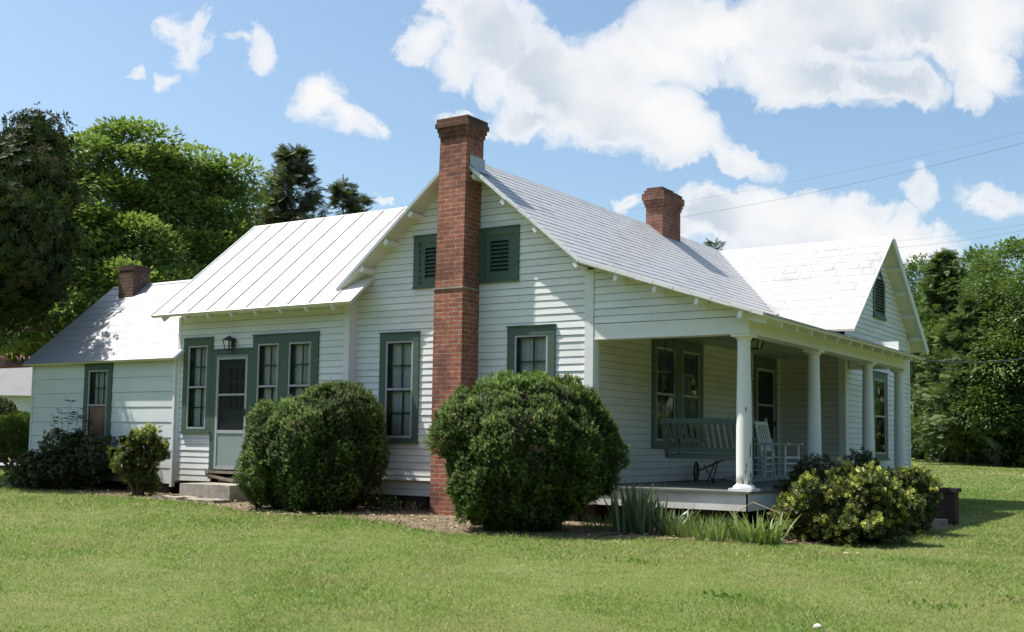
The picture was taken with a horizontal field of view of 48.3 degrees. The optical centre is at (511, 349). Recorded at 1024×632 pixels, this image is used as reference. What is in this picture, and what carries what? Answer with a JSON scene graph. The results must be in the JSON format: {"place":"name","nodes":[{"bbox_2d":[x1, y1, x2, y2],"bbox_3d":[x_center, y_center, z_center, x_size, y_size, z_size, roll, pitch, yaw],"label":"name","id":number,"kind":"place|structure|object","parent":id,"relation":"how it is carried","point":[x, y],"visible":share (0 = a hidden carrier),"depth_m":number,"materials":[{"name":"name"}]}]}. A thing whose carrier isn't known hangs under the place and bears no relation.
{"place":"outdoors","nodes":[
{"label":"outdoors","id":0,"kind":"place"},
{"bbox_2d":[0,367,31,412],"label":"neighbour house","id":1,"kind":"structure","parent":0,"point":[15,385],"depth_m":57.61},
{"bbox_2d":[0,456,1023,631],"bbox_3d":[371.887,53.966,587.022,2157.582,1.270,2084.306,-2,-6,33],"label":"ground","id":2,"kind":"structure","parent":0,"point":[962,520],"depth_m":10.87,"materials":[{"name":"green plant"}]},
{"bbox_2d":[0,396,22,461],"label":"dark shrub","id":3,"kind":"object","parent":2,"relation":"on","point":[7,406],"visible":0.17,"depth_m":41.80,"materials":[{"name":"green plant"}]},
{"bbox_2d":[0,411,29,465],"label":"round shrub","id":4,"kind":"object","parent":2,"relation":"on","point":[14,435],"visible":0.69,"depth_m":36.01,"materials":[{"name":"green plant"}]},
{"bbox_2d":[0,354,31,368],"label":"outbuilding","id":5,"kind":"structure","parent":2,"relation":"on","point":[7,363],"depth_m":33.48,"materials":[{"name":"red metal"}]},
{"bbox_2d":[0,101,94,341],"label":"magnolia tree","id":6,"kind":"object","parent":2,"relation":"on","point":[39,192],"visible":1,"depth_m":25.43,"materials":[{"name":"green plant"}]},
{"bbox_2d":[0,128,142,361],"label":"walnut tree","id":7,"kind":"object","parent":2,"relation":"on","point":[91,215],"visible":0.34,"depth_m":35.74,"materials":[{"name":"green plant"}]},
{"bbox_2d":[69,115,217,314],"bbox_3d":[-12.527,-2.230,37.943,4.827,11.876,8.214,2,-5,-11],"label":"walnut tree","id":8,"kind":"object","parent":2,"relation":"on","point":[168,174],"visible":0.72,"depth_m":38.24,"materials":[{"name":"green plant"}]},
{"bbox_2d":[145,139,278,278],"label":"walnut tree","id":9,"kind":"object","parent":2,"relation":"on","point":[218,232],"visible":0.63,"depth_m":41.04,"materials":[{"name":"green plant"}]},
{"bbox_2d":[197,202,312,257],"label":"broadleaf tree","id":10,"kind":"object","parent":2,"relation":"on","point":[263,222],"depth_m":46.87,"materials":[{"name":"green plant"}]},
{"bbox_2d":[252,142,343,225],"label":"cedar tree","id":11,"kind":"object","parent":2,"relation":"on","point":[294,173],"visible":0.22,"depth_m":44.43,"materials":[{"name":"green plant"}]},
{"bbox_2d":[324,174,365,215],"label":"cedar tree","id":12,"kind":"object","parent":2,"relation":"on","point":[348,198],"visible":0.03,"depth_m":46.86,"materials":[{"name":"green plant"}]},
{"bbox_2d":[341,193,376,213],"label":"cedar tree","id":13,"kind":"object","parent":2,"relation":"on","point":[367,201],"visible":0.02,"depth_m":50.20,"materials":[{"name":"green plant"}]},
{"bbox_2d":[22,114,928,528],"bbox_3d":[0.194,0.055,25.009,16.229,6.720,13.775,-2,-6,33],"label":"farmhouse","id":14,"kind":"object","parent":2,"relation":"on","point":[466,266],"visible":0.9,"depth_m":19.91,"materials":[{"name":"white wood"}]},
{"bbox_2d":[82,363,113,444],"bbox_3d":[-8.199,1.108,22.723,0.883,1.638,0.201,-2,-6,33],"label":"window","id":15,"kind":"structure","parent":14,"relation":"in","point":[98,378],"depth_m":22.78,"materials":[{"name":"wood"}]},
{"bbox_2d":[179,337,216,470],"bbox_3d":[-5.759,1.020,21.175,0.921,2.470,0.203,-2,-6,33],"label":"window","id":16,"kind":"structure","parent":14,"relation":"in","point":[196,399],"depth_m":21.31,"materials":[{"name":"wood"}]},
{"bbox_2d":[222,335,236,349],"bbox_3d":[-5.114,-0.118,20.666,0.200,0.265,0.203,-2,-6,33],"label":"wall lantern","id":17,"kind":"object","parent":14,"relation":"attached to","point":[229,338],"depth_m":20.65,"materials":[{"name":"black metal"}]},
{"bbox_2d":[209,347,252,469],"bbox_3d":[-4.999,1.093,20.762,1.057,2.196,0.368,-2,-6,33],"label":"storm door","id":18,"kind":"structure","parent":14,"relation":"in","point":[227,419],"depth_m":20.79,"materials":[{"name":"metal"}]},
{"bbox_2d":[251,331,319,418],"bbox_3d":[-3.946,0.613,20.015,1.603,1.785,0.203,-2,-6,33],"label":"window","id":19,"kind":"structure","parent":14,"relation":"in","point":[281,378],"depth_m":20.02,"materials":[{"name":"wood"}]},
{"bbox_2d":[378,331,420,443],"bbox_3d":[-1.829,0.638,18.816,0.856,1.840,0.200,-2,-6,33],"label":"window","id":20,"kind":"structure","parent":14,"relation":"in","point":[400,402],"depth_m":18.89,"materials":[{"name":"wood"}]},
{"bbox_2d":[506,324,555,389],"bbox_3d":[0.312,0.554,17.411,0.888,1.840,0.203,-2,-6,33],"label":"window","id":21,"kind":"structure","parent":14,"relation":"in","point":[538,345],"depth_m":17.50,"materials":[{"name":"wood"}]},
{"bbox_2d":[651,338,704,447],"bbox_3d":[2.758,0.752,19.189,0.175,1.807,2.000,-2,-6,33],"label":"window","id":22,"kind":"structure","parent":14,"relation":"in","point":[681,348],"depth_m":19.12,"materials":[{"name":"wood"}]},
{"bbox_2d":[660,339,756,459],"bbox_3d":[2.939,0.657,17.134,1.280,1.974,0.685,-2,-6,33],"label":"porch swing","id":23,"kind":"object","parent":14,"relation":"hanging from","point":[694,452],"visible":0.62,"depth_m":16.94,"materials":[{"name":"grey wood"}]},
{"bbox_2d":[693,460,723,483],"bbox_3d":[3.264,1.994,18.876,0.406,0.434,1.232,1,-5,-4],"label":"wheel cultivator","id":24,"kind":"object","parent":14,"relation":"on","point":[696,466],"visible":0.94,"depth_m":18.90,"materials":[{"name":"black metal"}]},
{"bbox_2d":[723,415,785,481],"bbox_3d":[4.175,1.712,19.699,0.972,1.137,0.635,-1,-5,25],"label":"rocking chair","id":25,"kind":"object","parent":14,"relation":"on","point":[732,477],"visible":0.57,"depth_m":19.54,"materials":[{"name":"paint"}]},
{"bbox_2d":[750,338,763,349],"bbox_3d":[4.024,-0.087,18.939,0.245,0.179,0.245,-2,-6,33],"label":"porch light","id":26,"kind":"object","parent":14,"relation":"attached to","point":[756,344],"visible":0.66,"depth_m":18.87,"materials":[{"name":"black metal"}]},
{"bbox_2d":[753,355,777,476],"bbox_3d":[4.871,1.331,22.542,0.368,2.348,1.210,-2,-6,33],"label":"screen door","id":27,"kind":"structure","parent":14,"relation":"in","point":[765,368],"depth_m":22.77,"materials":[{"name":"wood"}]},
{"bbox_2d":[752,417,803,479],"bbox_3d":[4.886,1.820,20.902,0.972,1.137,0.635,-3,-6,39],"label":"rocking chair","id":28,"kind":"object","parent":14,"relation":"on","point":[764,425],"visible":0.65,"depth_m":20.94,"materials":[{"name":"paint"}]},
{"bbox_2d":[680,143,1020,217],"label":"power line","id":29,"kind":"object","parent":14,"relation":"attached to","point":[849,184],"visible":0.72,"depth_m":57.06,"materials":[{"name":"metal"}]},
{"bbox_2d":[873,370,889,459],"bbox_3d":[7.842,1.429,24.526,0.203,1.878,1.150,-2,-6,33],"label":"window","id":30,"kind":"structure","parent":14,"relation":"in","point":[882,377],"depth_m":24.84,"materials":[{"name":"wood"}]},
{"bbox_2d":[923,358,1023,362],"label":"service cable","id":31,"kind":"object","parent":14,"relation":"attached to","point":[972,362],"visible":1,"depth_m":24.80,"materials":[{"name":"black rubber"}]},
{"bbox_2d":[924,360,955,369],"bbox_3d":[8.300,0.304,22.491,0.948,0.226,0.333,4,-6,-33],"label":"service cable","id":32,"kind":"object","parent":31,"relation":"attached to","point":[942,369],"visible":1,"depth_m":22.49,"materials":[{"name":"black rubber"}]},
{"bbox_2d":[0,482,963,552],"bbox_3d":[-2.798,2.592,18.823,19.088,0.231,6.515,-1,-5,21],"label":"dirt bed","id":33,"kind":"object","parent":2,"relation":"on","point":[419,522],"visible":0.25,"depth_m":16.37,"materials":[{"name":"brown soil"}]},
{"bbox_2d":[3,427,120,489],"bbox_3d":[-8.505,2.152,21.991,2.549,1.315,1.317,0,-5,11],"label":"shrub","id":34,"kind":"object","parent":33,"relation":"on","point":[68,460],"visible":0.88,"depth_m":21.73,"materials":[{"name":"green plant"}]},
{"bbox_2d":[50,400,96,485],"bbox_3d":[-8.570,1.851,22.194,1.123,1.745,0.302,0,-5,16],"label":"sapling","id":35,"kind":"object","parent":33,"relation":"on","point":[78,416],"visible":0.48,"depth_m":22.26,"materials":[{"name":"green plant"}]},
{"bbox_2d":[106,422,171,495],"bbox_3d":[-6.769,2.012,20.743,1.154,1.416,0.806,2,-5,-18],"label":"shrub","id":36,"kind":"object","parent":33,"relation":"on","point":[133,460],"visible":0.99,"depth_m":20.56,"materials":[{"name":"green plant"}]},
{"bbox_2d":[152,495,199,500],"bbox_3d":[-5.818,2.605,19.750,0.862,0.158,0.447,-2,-6,33],"label":"flagstone","id":37,"kind":"object","parent":33,"relation":"on","point":[168,497],"visible":0.39,"depth_m":19.68,"materials":[{"name":"beige stone"}]},
{"bbox_2d":[183,498,230,503],"bbox_3d":[-5.144,2.587,19.271,0.807,0.136,0.502,-2,-6,33],"label":"flagstone","id":38,"kind":"object","parent":33,"relation":"on","point":[214,500],"visible":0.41,"depth_m":19.14,"materials":[{"name":"beige stone"}]},
{"bbox_2d":[179,482,250,501],"bbox_3d":[-5.096,2.549,19.981,1.254,0.388,0.747,-2,-6,33],"label":"door step","id":39,"kind":"object","parent":33,"relation":"on","point":[228,491],"depth_m":19.62,"materials":[{"name":"concrete"}]},
{"bbox_2d":[231,379,392,511],"bbox_3d":[-3.121,1.616,18.134,2.192,2.309,2.302,-2,-6,33],"label":"boxwood","id":40,"kind":"object","parent":33,"relation":"on","point":[318,446],"visible":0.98,"depth_m":17.56,"materials":[{"name":"green plant"}]},
{"bbox_2d":[359,486,414,510],"bbox_3d":[-2.103,2.419,18.436,1.483,0.444,0.612,-2,-6,33],"label":"ivy patch","id":41,"kind":"object","parent":33,"relation":"on","point":[366,501],"visible":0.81,"depth_m":18.42,"materials":[{"name":"green plant"}]},
{"bbox_2d":[364,501,428,513],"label":"vine stems","id":42,"kind":"object","parent":33,"relation":"on","point":[406,508],"visible":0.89,"depth_m":18.02,"materials":[{"name":"brown plant"}]},
{"bbox_2d":[422,368,629,531],"bbox_3d":[0.197,1.409,15.337,2.427,2.348,2.197,-2,-6,33],"label":"boxwood","id":43,"kind":"object","parent":33,"relation":"on","point":[518,452],"visible":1,"depth_m":14.71,"materials":[{"name":"green plant"}]},
{"bbox_2d":[580,513,628,531],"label":"grass tuft","id":44,"kind":"object","parent":33,"relation":"on","point":[600,524],"visible":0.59,"depth_m":15.59,"materials":[{"name":"green plant"}]},
{"bbox_2d":[602,477,668,534],"bbox_3d":[1.702,2.065,15.104,1.023,0.746,0.708,-2,-6,33],"label":"iris clump","id":45,"kind":"object","parent":33,"relation":"on","point":[637,514],"visible":0.94,"depth_m":15.00,"materials":[{"name":"green plant"}]},
{"bbox_2d":[650,502,703,536],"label":"iris clump","id":46,"kind":"object","parent":33,"relation":"on","point":[660,529],"visible":0.77,"depth_m":14.75,"materials":[{"name":"green plant"}]},
{"bbox_2d":[655,511,748,539],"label":"grass tuft","id":47,"kind":"object","parent":33,"relation":"on","point":[691,534],"visible":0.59,"depth_m":14.52,"materials":[{"name":"green plant"}]},
{"bbox_2d":[691,515,728,541],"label":"iris clump","id":48,"kind":"object","parent":33,"relation":"on","point":[718,532],"visible":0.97,"depth_m":14.20,"materials":[{"name":"green plant"}]},
{"bbox_2d":[717,507,796,544],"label":"daylily","id":49,"kind":"object","parent":33,"relation":"on","point":[745,532],"visible":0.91,"depth_m":13.98,"materials":[{"name":"green plant"}]},
{"bbox_2d":[772,446,905,493],"bbox_3d":[4.612,2.021,16.250,1.779,1.286,1.260,1,-5,1],"label":"azalea","id":50,"kind":"object","parent":33,"relation":"on","point":[801,466],"visible":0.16,"depth_m":16.13,"materials":[{"name":"green plant"}]},
{"bbox_2d":[767,457,923,546],"bbox_3d":[4.222,1.989,14.554,1.907,1.231,1.571,-2,-6,33],"label":"azalea","id":51,"kind":"object","parent":33,"relation":"on","point":[864,507],"visible":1,"depth_m":14.27,"materials":[{"name":"green plant"}]},
{"bbox_2d":[864,462,943,534],"bbox_3d":[5.339,2.150,16.038,1.540,1.134,1.239,0,-5,4],"label":"azalea","id":52,"kind":"object","parent":33,"relation":"on","point":[915,478],"visible":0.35,"depth_m":15.84,"materials":[{"name":"green plant"}]},
{"bbox_2d":[703,238,726,249],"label":"cedar tree","id":53,"kind":"object","parent":2,"relation":"on","point":[708,243],"visible":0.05,"depth_m":51.66,"materials":[{"name":"green plant"}]},
{"bbox_2d":[736,502,790,538],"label":"dead stem","id":54,"kind":"object","parent":2,"relation":"on","point":[767,508],"visible":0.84,"depth_m":14.40,"materials":[{"name":"plant"}]},
{"bbox_2d":[604,556,1023,613],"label":"weeds","id":55,"kind":"object","parent":2,"relation":"on","point":[939,606],"visible":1,"depth_m":9.80,"materials":[{"name":"green plant"}]},
{"bbox_2d":[813,623,821,628],"bbox_3d":[2.320,2.103,8.666,0.070,0.045,0.071,-2,-6,33],"label":"pebble","id":56,"kind":"object","parent":2,"relation":"on","point":[815,626],"visible":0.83,"depth_m":8.64,"materials":[{"name":"stone"}]},
{"bbox_2d":[902,252,935,459],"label":"broadleaf tree","id":57,"kind":"object","parent":2,"relation":"on","point":[914,267],"visible":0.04,"depth_m":66.13,"materials":[{"name":"green plant"}]},
{"bbox_2d":[910,314,963,462],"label":"broadleaf tree","id":58,"kind":"object","parent":2,"relation":"on","point":[944,456],"visible":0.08,"depth_m":60.27,"materials":[{"name":"green plant"}]},
{"bbox_2d":[910,247,967,455],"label":"cedar tree","id":59,"kind":"object","parent":2,"relation":"on","point":[936,294],"visible":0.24,"depth_m":61.55,"materials":[{"name":"green plant"}]},
{"bbox_2d":[931,519,947,525],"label":"footing block","id":60,"kind":"structure","parent":2,"relation":"on","point":[939,521],"depth_m":17.93,"materials":[{"name":"concrete"}]},
{"bbox_2d":[933,487,961,524],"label":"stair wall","id":61,"kind":"structure","parent":2,"relation":"on","point":[948,507],"depth_m":18.13,"materials":[{"name":"brick"}]},
{"bbox_2d":[913,260,984,297],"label":"broadleaf tree","id":62,"kind":"object","parent":2,"relation":"on","point":[963,271],"visible":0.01,"depth_m":66.40,"materials":[{"name":"green plant"}]},
{"bbox_2d":[910,292,1023,464],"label":"cedar tree","id":63,"kind":"object","parent":2,"relation":"on","point":[958,331],"visible":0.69,"depth_m":55.99,"materials":[{"name":"green plant"}]},
{"bbox_2d":[911,412,1023,467],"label":"undergrowth","id":64,"kind":"object","parent":2,"relation":"on","point":[1017,459],"visible":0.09,"depth_m":55.01,"materials":[{"name":"green plant"}]},
{"bbox_2d":[928,254,1011,447],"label":"cedar tree","id":65,"kind":"object","parent":2,"relation":"on","point":[972,271],"visible":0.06,"depth_m":59.34,"materials":[{"name":"green plant"}]},
{"bbox_2d":[941,324,1023,466],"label":"broadleaf tree","id":66,"kind":"object","parent":2,"relation":"on","point":[994,394],"visible":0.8,"depth_m":53.96,"materials":[{"name":"green plant"}]},
{"bbox_2d":[947,234,1023,461],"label":"broadleaf tree","id":67,"kind":"object","parent":2,"relation":"on","point":[1010,246],"visible":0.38,"depth_m":56.06,"materials":[{"name":"green plant"}]},
{"bbox_2d":[952,243,1020,317],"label":"broadleaf tree","id":68,"kind":"object","parent":2,"relation":"on","point":[971,254],"visible":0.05,"depth_m":61.67,"materials":[{"name":"green plant"}]},
{"bbox_2d":[978,244,1023,434],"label":"broadleaf tree","id":69,"kind":"object","parent":2,"relation":"on","point":[1011,291],"visible":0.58,"depth_m":53.97,"materials":[{"name":"green plant"}]},
{"bbox_2d":[0,0,1023,330],"label":"sky","id":70,"kind":"structure","parent":0,"point":[602,103],"materials":[{"name":"blue"}]},
{"bbox_2d":[617,132,1022,211],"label":"power line","id":71,"kind":"object","parent":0,"point":[837,173],"visible":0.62,"depth_m":58.78,"materials":[{"name":"metal"}]}
]}

